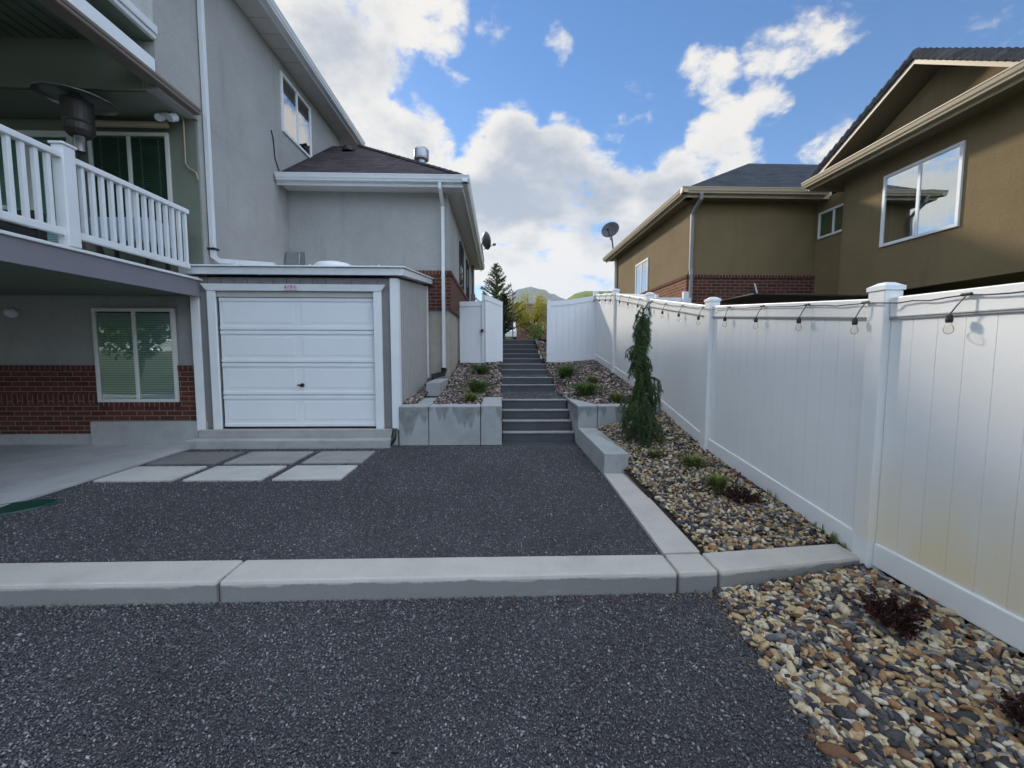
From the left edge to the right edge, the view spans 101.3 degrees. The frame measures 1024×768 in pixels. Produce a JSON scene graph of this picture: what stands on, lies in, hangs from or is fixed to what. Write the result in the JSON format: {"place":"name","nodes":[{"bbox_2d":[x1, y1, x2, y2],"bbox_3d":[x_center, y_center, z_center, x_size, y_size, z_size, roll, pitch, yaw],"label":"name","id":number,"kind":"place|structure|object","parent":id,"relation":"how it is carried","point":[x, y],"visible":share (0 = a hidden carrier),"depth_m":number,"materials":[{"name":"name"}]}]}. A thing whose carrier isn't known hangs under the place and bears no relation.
{"place":"outdoors","nodes":[
{"label":"outdoors","id":0,"kind":"place"},
{"bbox_2d":[0,444,188,506],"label":"patio slab","id":1,"kind":"structure","parent":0,"point":[30,471],"depth_m":5.52,"materials":[{"name":"concrete"}]},
{"bbox_2d":[0,442,664,562],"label":"gravel court","id":2,"kind":"object","parent":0,"point":[428,536],"visible":0.17,"depth_m":3.80,"materials":[{"name":"grey gravel"}]},
{"bbox_2d":[0,499,57,515],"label":"plastic mat","id":3,"kind":"object","parent":2,"relation":"on","point":[12,508],"visible":1,"depth_m":4.04,"materials":[{"name":"green plastic"}]},
{"bbox_2d":[93,466,206,482],"bbox_3d":[-4.358,1.115,5.105,0.880,0.072,0.590,0,4,-2],"label":"paver","id":4,"kind":"object","parent":2,"relation":"on","point":[153,473],"visible":0.67,"depth_m":5.03,"materials":[{"name":"concrete"}]},
{"bbox_2d":[147,452,243,464],"bbox_3d":[-4.382,1.057,5.863,0.880,0.069,0.650,0,4,-2],"label":"paver","id":5,"kind":"object","parent":2,"relation":"on","point":[198,458],"visible":0.65,"depth_m":5.79,"materials":[{"name":"concrete"}]},
{"bbox_2d":[183,466,286,481],"bbox_3d":[-3.354,1.114,5.136,0.890,0.072,0.590,0,4,-2],"label":"paver","id":6,"kind":"object","parent":2,"relation":"on","point":[236,473],"visible":0.68,"depth_m":5.08,"materials":[{"name":"concrete"}]},
{"bbox_2d":[224,451,312,464],"bbox_3d":[-3.377,1.057,5.894,0.890,0.069,0.650,0,4,-2],"label":"paver","id":7,"kind":"object","parent":2,"relation":"on","point":[279,457],"visible":0.66,"depth_m":5.80,"materials":[{"name":"concrete"}]},
{"bbox_2d":[178,263,433,449],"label":"garage","id":8,"kind":"structure","parent":2,"relation":"on","point":[309,356],"depth_m":6.64,"materials":[{"name":"grey paint"}]},
{"bbox_2d":[218,297,375,427],"bbox_3d":[-3.382,-0.324,6.674,2.410,2.073,0.100,0,4,-2],"label":"garage door","id":9,"kind":"structure","parent":8,"relation":"in","point":[287,362],"depth_m":6.67,"materials":[{"name":"white metal"}]},
{"bbox_2d":[314,261,347,265],"bbox_3d":[-3.129,-2.071,7.370,0.660,0.140,0.660,0,4,-2],"label":"plastic tub lid","id":10,"kind":"object","parent":8,"relation":"on","point":[330,263],"visible":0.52,"depth_m":7.09,"materials":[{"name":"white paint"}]},
{"bbox_2d":[391,428,397,445],"bbox_3d":[-1.902,0.851,6.662,0.091,0.292,0.223,3,5,30],"label":"drain hose","id":11,"kind":"object","parent":8,"relation":"attached to","point":[394,435],"visible":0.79,"depth_m":6.66,"materials":[{"name":"black plastic"}]},
{"bbox_2d":[272,465,357,480],"bbox_3d":[-2.394,1.114,5.166,0.790,0.072,0.590,0,4,-2],"label":"paver","id":12,"kind":"object","parent":2,"relation":"on","point":[318,472],"visible":0.68,"depth_m":5.09,"materials":[{"name":"concrete"}]},
{"bbox_2d":[0,445,663,562],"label":"gravel chips","id":13,"kind":"object","parent":2,"relation":"on","point":[381,462],"visible":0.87,"depth_m":3.94,"materials":[{"name":"grey gravel"}]},
{"bbox_2d":[302,451,374,463],"bbox_3d":[-2.417,1.056,5.923,0.790,0.069,0.650,0,4,-2],"label":"paver","id":14,"kind":"object","parent":2,"relation":"on","point":[338,457],"visible":0.63,"depth_m":5.86,"materials":[{"name":"concrete"}]},
{"bbox_2d":[399,379,501,444],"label":"retaining wall","id":15,"kind":"structure","parent":2,"relation":"on","point":[425,421],"depth_m":6.74,"materials":[{"name":"concrete"}]},
{"bbox_2d":[578,428,628,475],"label":"concrete block","id":16,"kind":"structure","parent":2,"relation":"on","point":[604,453],"depth_m":5.42,"materials":[{"name":"grey concrete"}]},
{"bbox_2d":[565,397,660,444],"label":"retaining wall","id":17,"kind":"structure","parent":2,"relation":"on","point":[584,414],"depth_m":6.79,"materials":[{"name":"concrete"}]},
{"bbox_2d":[0,591,862,767],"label":"gravel yard","id":18,"kind":"structure","parent":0,"point":[671,746],"depth_m":1.99,"materials":[{"name":"grey gravel"}]},
{"bbox_2d":[4,426,1020,767],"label":"leaf litter","id":19,"kind":"object","parent":18,"relation":"on","point":[646,598],"visible":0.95,"depth_m":2.25,"materials":[{"name":"brown plant"}]},
{"bbox_2d":[421,359,502,409],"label":"planter soil","id":20,"kind":"structure","parent":0,"point":[460,386],"depth_m":9.17,"materials":[{"name":"brown soil"}]},
{"bbox_2d":[403,361,502,403],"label":"planter pebbles","id":21,"kind":"object","parent":20,"relation":"on","point":[449,394],"visible":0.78,"depth_m":8.96,"materials":[{"name":"grey gravel"}]},
{"bbox_2d":[459,391,478,402],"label":"grass tuft","id":22,"kind":"object","parent":21,"relation":"on","point":[470,397],"visible":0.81,"depth_m":7.24,"materials":[{"name":"green plant"}]},
{"bbox_2d":[453,376,493,392],"bbox_3d":[-0.703,0.019,8.210,0.879,0.337,0.859,-2,5,-21],"label":"grass tuft","id":23,"kind":"object","parent":21,"relation":"on","point":[475,385],"visible":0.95,"depth_m":8.10,"materials":[{"name":"green plant"}]},
{"bbox_2d":[460,295,484,362],"bbox_3d":[-1.077,-1.448,11.407,0.699,1.920,0.105,0,4,2],"label":"gate fence","id":24,"kind":"object","parent":20,"relation":"on","point":[472,336],"visible":0.86,"depth_m":11.41,"materials":[{"name":"white plastic"}]},
{"bbox_2d":[480,295,502,361],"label":"gate","id":25,"kind":"structure","parent":24,"relation":"attached to","point":[493,329],"depth_m":11.41,"materials":[{"name":"white plastic"}]},
{"bbox_2d":[468,364,490,373],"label":"grass tuft","id":26,"kind":"object","parent":20,"relation":"on","point":[481,369],"visible":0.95,"depth_m":9.81,"materials":[{"name":"green plant"}]},
{"bbox_2d":[503,339,545,345],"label":"street ground","id":27,"kind":"structure","parent":0,"point":[521,339],"depth_m":15.19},
{"bbox_2d":[274,144,484,378],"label":"house wing","id":28,"kind":"structure","parent":27,"relation":"on","point":[360,205],"depth_m":9.29,"materials":[{"name":"grey paint"}]},
{"bbox_2d":[459,241,463,290],"bbox_3d":[-1.502,-3.447,12.481,0.055,1.300,1.100,0,4,-2],"label":"window","id":29,"kind":"structure","parent":28,"relation":"in","point":[461,251],"depth_m":12.39,"materials":[{"name":"glass"}]},
{"bbox_2d":[466,259,468,299],"bbox_3d":[-1.575,-3.633,14.873,0.055,1.300,1.100,0,4,-2],"label":"window","id":30,"kind":"structure","parent":28,"relation":"in","point":[467,265],"depth_m":14.75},
{"bbox_2d":[481,231,495,258],"bbox_3d":[-1.013,-5.576,17.116,0.576,1.185,0.585,2,5,22],"label":"satellite dish","id":31,"kind":"object","parent":28,"relation":"on","point":[486,242],"visible":0.98,"depth_m":16.92,"materials":[{"name":"grey metal"}]},
{"bbox_2d":[475,263,527,331],"bbox_3d":[-0.641,-3.828,19.611,2.566,3.701,2.778,4,6,44],"label":"spruce tree","id":32,"kind":"object","parent":27,"relation":"on","point":[496,279],"visible":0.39,"depth_m":19.56,"materials":[{"name":"green plant"}]},
{"bbox_2d":[499,292,517,338],"bbox_3d":[-0.343,-2.619,16.298,1.038,1.904,0.977,-4,6,-44],"label":"evergreen shrub","id":33,"kind":"object","parent":27,"relation":"on","point":[509,320],"visible":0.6,"depth_m":16.18,"materials":[{"name":"green plant"}]},
{"bbox_2d":[505,322,516,338],"bbox_3d":[-0.646,-3.451,28.312,1.750,1.435,4.287,0,4,-2],"label":"parked car","id":34,"kind":"object","parent":27,"relation":"on","point":[508,335],"visible":0.18,"depth_m":26.26,"materials":[{"name":"white paint"}]},
{"bbox_2d":[512,296,513,338],"bbox_3d":[0.040,-2.889,18.843,0.046,2.050,0.046,2,5,21],"label":"garden pole","id":35,"kind":"object","parent":27,"relation":"on","point":[512,315],"visible":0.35,"depth_m":18.81,"materials":[{"name":"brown metal"}]},
{"bbox_2d":[506,303,546,348],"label":"brick house","id":36,"kind":"structure","parent":27,"relation":"on","point":[523,336],"depth_m":43.80,"materials":[{"name":"brown"}]},
{"bbox_2d":[505,287,550,339],"bbox_3d":[0.814,-3.410,20.857,2.761,2.682,2.558,3,5,32],"label":"leafy tree","id":37,"kind":"object","parent":27,"relation":"on","point":[539,311],"visible":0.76,"depth_m":20.54,"materials":[{"name":"green plant"}]},
{"bbox_2d":[527,322,545,342],"bbox_3d":[0.886,-1.886,15.569,0.758,0.794,0.869,-2,5,-27],"label":"green shrub","id":38,"kind":"object","parent":27,"relation":"on","point":[539,331],"visible":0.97,"depth_m":15.37,"materials":[{"name":"green plant"}]},
{"bbox_2d":[502,287,565,303],"bbox_3d":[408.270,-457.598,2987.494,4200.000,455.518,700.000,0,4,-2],"label":"mountain","id":39,"kind":"structure","parent":0,"point":[534,291],"depth_m":2866.07,"materials":[{"name":"green plant"}]},
{"bbox_2d":[538,291,611,352],"bbox_3d":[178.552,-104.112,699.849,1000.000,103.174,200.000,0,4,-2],"label":"green hill","id":40,"kind":"structure","parent":0,"point":[583,294],"depth_m":675.86,"materials":[{"name":"green plant"}]},
{"bbox_2d":[535,341,623,408],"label":"bed soil","id":41,"kind":"structure","parent":0,"point":[572,381],"depth_m":9.47,"materials":[{"name":"brown soil"}]},
{"bbox_2d":[546,296,593,362],"bbox_3d":[1.592,-1.459,11.494,1.294,1.900,0.103,0,4,-4],"label":"gate fence","id":42,"kind":"object","parent":41,"relation":"on","point":[569,338],"visible":0.84,"depth_m":11.50,"materials":[{"name":"white plastic"}]},
{"bbox_2d":[534,339,649,403],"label":"planter pebbles","id":43,"kind":"object","parent":41,"relation":"on","point":[596,368],"visible":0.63,"depth_m":9.30,"materials":[{"name":"gravel"}]},
{"bbox_2d":[551,364,579,376],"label":"grass tuft","id":44,"kind":"object","parent":43,"relation":"on","point":[564,371],"visible":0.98,"depth_m":9.57,"materials":[{"name":"green plant"}]},
{"bbox_2d":[565,380,608,396],"bbox_3d":[1.374,0.078,7.838,0.934,0.298,0.899,0,4,-2],"label":"grass tuft","id":45,"kind":"object","parent":43,"relation":"on","point":[588,391],"visible":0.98,"depth_m":7.73,"materials":[{"name":"green plant"}]},
{"bbox_2d":[584,375,598,382],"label":"grass tuft","id":46,"kind":"object","parent":43,"relation":"on","point":[593,378],"visible":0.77,"depth_m":8.92,"materials":[{"name":"green plant"}]},
{"bbox_2d":[604,391,625,402],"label":"grass tuft","id":47,"kind":"object","parent":43,"relation":"on","point":[616,398],"visible":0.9,"depth_m":7.18,"materials":[{"name":"green plant"}]},
{"bbox_2d":[274,0,1023,300],"label":"sky","id":48,"kind":"structure","parent":0,"point":[565,120],"materials":[{"name":"blue"}]},
{"bbox_2d":[598,411,833,555],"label":"bed soil by fence","id":49,"kind":"structure","parent":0,"point":[648,494],"depth_m":3.86,"materials":[{"name":"brown soil"}]},
{"bbox_2d":[617,301,666,447],"bbox_3d":[1.778,-0.114,5.781,0.695,2.031,0.684,0,4,-2],"label":"weeping spruce","id":50,"kind":"object","parent":49,"relation":"on","point":[641,397],"visible":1,"depth_m":5.70,"materials":[{"name":"green plant"}]},
{"bbox_2d":[597,411,838,552],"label":"river pebbles","id":51,"kind":"object","parent":49,"relation":"on","point":[715,514],"visible":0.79,"depth_m":3.98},
{"bbox_2d":[645,449,665,457],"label":"grass tuft","id":52,"kind":"object","parent":51,"relation":"on","point":[654,453],"visible":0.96,"depth_m":5.28,"materials":[{"name":"green plant"}]},
{"bbox_2d":[672,453,708,467],"bbox_3d":[2.096,0.892,4.891,0.521,0.146,0.514,0,4,-2],"label":"grass tuft","id":53,"kind":"object","parent":51,"relation":"on","point":[690,461],"visible":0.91,"depth_m":4.87,"materials":[{"name":"green plant"}]},
{"bbox_2d":[702,472,732,492],"bbox_3d":[2.038,0.980,4.179,0.342,0.179,0.354,4,6,39],"label":"grass tuft","id":54,"kind":"object","parent":51,"relation":"on","point":[717,483],"visible":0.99,"depth_m":4.14,"materials":[{"name":"green plant"}]},
{"bbox_2d":[722,482,765,502],"bbox_3d":[2.198,1.058,3.986,0.373,0.170,0.320,3,5,30],"label":"barberry shrub","id":55,"kind":"object","parent":51,"relation":"on","point":[736,494],"visible":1,"depth_m":3.98,"materials":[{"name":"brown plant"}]},
{"bbox_2d":[765,490,846,548],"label":"fence weeds","id":56,"kind":"object","parent":49,"relation":"on","point":[832,536],"visible":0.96,"depth_m":3.27,"materials":[{"name":"green plant"}]},
{"bbox_2d":[502,354,1023,657],"bbox_3d":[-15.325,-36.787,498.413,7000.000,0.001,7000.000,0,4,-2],"label":"ground","id":57,"kind":"structure","parent":0,"point":[1021,654],"depth_m":3.37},
{"bbox_2d":[0,0,364,444],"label":"grey stucco house","id":58,"kind":"structure","parent":57,"relation":"on","point":[227,109],"depth_m":6.53,"materials":[{"name":"grey paint"}]},
{"bbox_2d":[0,210,47,240],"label":"wicker sofa","id":59,"kind":"object","parent":58,"relation":"on","point":[22,230],"visible":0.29,"depth_m":5.00,"materials":[{"name":"black wicker"}]},
{"bbox_2d":[0,130,80,242],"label":"window","id":60,"kind":"structure","parent":58,"relation":"in","point":[32,134],"depth_m":6.37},
{"bbox_2d":[29,81,119,254],"bbox_3d":[-5.756,-2.714,5.633,0.829,2.300,0.829,0,4,-2],"label":"patio heater","id":61,"kind":"object","parent":58,"relation":"on","point":[80,108],"visible":0.82,"depth_m":5.53,"materials":[{"name":"metal"}]},
{"bbox_2d":[89,217,170,270],"bbox_3d":[-5.505,-1.972,6.075,0.870,0.748,0.450,0,4,-2],"label":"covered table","id":62,"kind":"object","parent":58,"relation":"on","point":[117,255],"visible":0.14,"depth_m":5.86,"materials":[{"name":"fabric"}]},
{"bbox_2d":[87,131,172,225],"bbox_3d":[-5.827,-2.993,6.440,1.190,1.650,0.055,0,4,-2],"label":"window","id":63,"kind":"structure","parent":58,"relation":"in","point":[131,144],"depth_m":6.41,"materials":[{"name":"glass"}]},
{"bbox_2d":[91,308,179,401],"bbox_3d":[-5.906,-0.447,6.600,1.240,1.470,0.055,0,4,-2],"label":"window","id":64,"kind":"structure","parent":58,"relation":"in","point":[136,351],"depth_m":6.60,"materials":[{"name":"clear glass"}]},
{"bbox_2d":[279,70,311,157],"bbox_3d":[-4.901,-6.036,9.567,0.055,1.220,1.400,0,4,-2],"label":"window","id":65,"kind":"structure","parent":58,"relation":"in","point":[295,112],"depth_m":9.48,"materials":[{"name":"white paint"}]},
{"bbox_2d":[0,544,859,607],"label":"kerb","id":66,"kind":"structure","parent":57,"relation":"on","point":[124,583],"depth_m":2.79,"materials":[{"name":"concrete"}]},
{"bbox_2d":[501,340,573,441],"bbox_3d":[0.295,-0.326,11.724,1.200,2.000,9.612,0,4,-2],"label":"stairway","id":67,"kind":"object","parent":57,"relation":"on","point":[520,357],"visible":0.76,"depth_m":7.79,"materials":[{"name":"concrete"}]},
{"bbox_2d":[502,374,570,430],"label":"gravel chips","id":68,"kind":"object","parent":67,"relation":"on","point":[529,395],"visible":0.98,"depth_m":8.55,"materials":[{"name":"grey gravel"}]},
{"bbox_2d":[604,473,699,556],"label":"kerb","id":69,"kind":"structure","parent":57,"relation":"on","point":[665,534],"depth_m":3.70,"materials":[{"name":"concrete"}]},
{"bbox_2d":[593,282,1023,652],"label":"vinyl fence","id":70,"kind":"object","parent":57,"relation":"on","point":[888,439],"visible":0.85,"depth_m":2.89,"materials":[{"name":"plastic"}]},
{"bbox_2d":[593,291,1023,333],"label":"string lights","id":71,"kind":"object","parent":70,"relation":"attached to","point":[949,317],"visible":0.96,"depth_m":3.01,"materials":[{"name":"black plastic"}]},
{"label":"neighbour yard","id":72,"kind":"structure","parent":0,"visible":0},
{"bbox_2d":[603,291,690,302],"bbox_3d":[3.622,-1.677,12.023,0.820,2.500,5.000,0,4,-2],"label":"vinyl fence","id":73,"kind":"object","parent":72,"relation":"on","point":[685,298],"visible":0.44,"depth_m":9.61,"materials":[{"name":"white plastic"}]},
{"bbox_2d":[602,47,1023,415],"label":"tan stucco house","id":74,"kind":"structure","parent":72,"relation":"on","point":[913,180],"depth_m":8.08,"materials":[{"name":"brown paint"}]},
{"bbox_2d":[601,222,618,248],"bbox_3d":[3.817,-5.729,16.254,0.751,1.112,0.595,-2,5,-22],"label":"satellite dish","id":75,"kind":"object","parent":74,"relation":"on","point":[610,229],"visible":0.99,"depth_m":16.30,"materials":[{"name":"grey metal"}]},
{"bbox_2d":[635,257,648,293],"bbox_3d":[4.269,-3.294,13.824,0.055,1.450,1.200,0,4,-2],"label":"window","id":76,"kind":"structure","parent":74,"relation":"in","point":[642,268],"depth_m":13.76,"materials":[{"name":"white paint"}]},
{"bbox_2d":[720,293,868,303],"bbox_3d":[5.862,-1.613,7.832,3.800,0.230,1.700,0,4,-2],"label":"tarp canopy","id":77,"kind":"object","parent":74,"relation":"attached to","point":[757,298],"visible":0.43,"depth_m":7.43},
{"bbox_2d":[817,203,843,239],"bbox_3d":[7.593,-3.845,9.880,0.055,0.630,0.980,0,4,-2],"label":"window","id":78,"kind":"structure","parent":74,"relation":"in","point":[834,208],"depth_m":9.97,"materials":[{"name":"white paint"}]},
{"bbox_2d":[879,140,965,247],"bbox_3d":[7.266,-3.300,7.504,0.055,1.350,1.420,0,4,-2],"label":"window","id":79,"kind":"structure","parent":74,"relation":"in","point":[923,197],"depth_m":7.41,"materials":[{"name":"white paint"}]},
{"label":"pebble bed soil","id":80,"kind":"structure","parent":0,"visible":0},
{"bbox_2d":[720,572,1023,767],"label":"bed soil","id":81,"kind":"structure","parent":80,"relation":"on","point":[881,705],"depth_m":2.11,"materials":[{"name":"brown soil"}]},
{"bbox_2d":[712,563,1023,767],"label":"river pebbles","id":82,"kind":"object","parent":81,"relation":"on","point":[895,732],"visible":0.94,"depth_m":2.05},
{"bbox_2d":[855,581,930,640],"bbox_3d":[2.117,1.279,2.340,0.305,0.223,0.310,-4,6,-42],"label":"barberry shrub","id":83,"kind":"object","parent":82,"relation":"on","point":[890,613],"visible":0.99,"depth_m":2.31,"materials":[{"name":"red plant"}]},
{"bbox_2d":[993,686,1023,727],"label":"barberry shrub","id":84,"kind":"object","parent":82,"relation":"on","point":[1013,710],"visible":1,"depth_m":1.73,"materials":[{"name":"red plant"}]}
]}

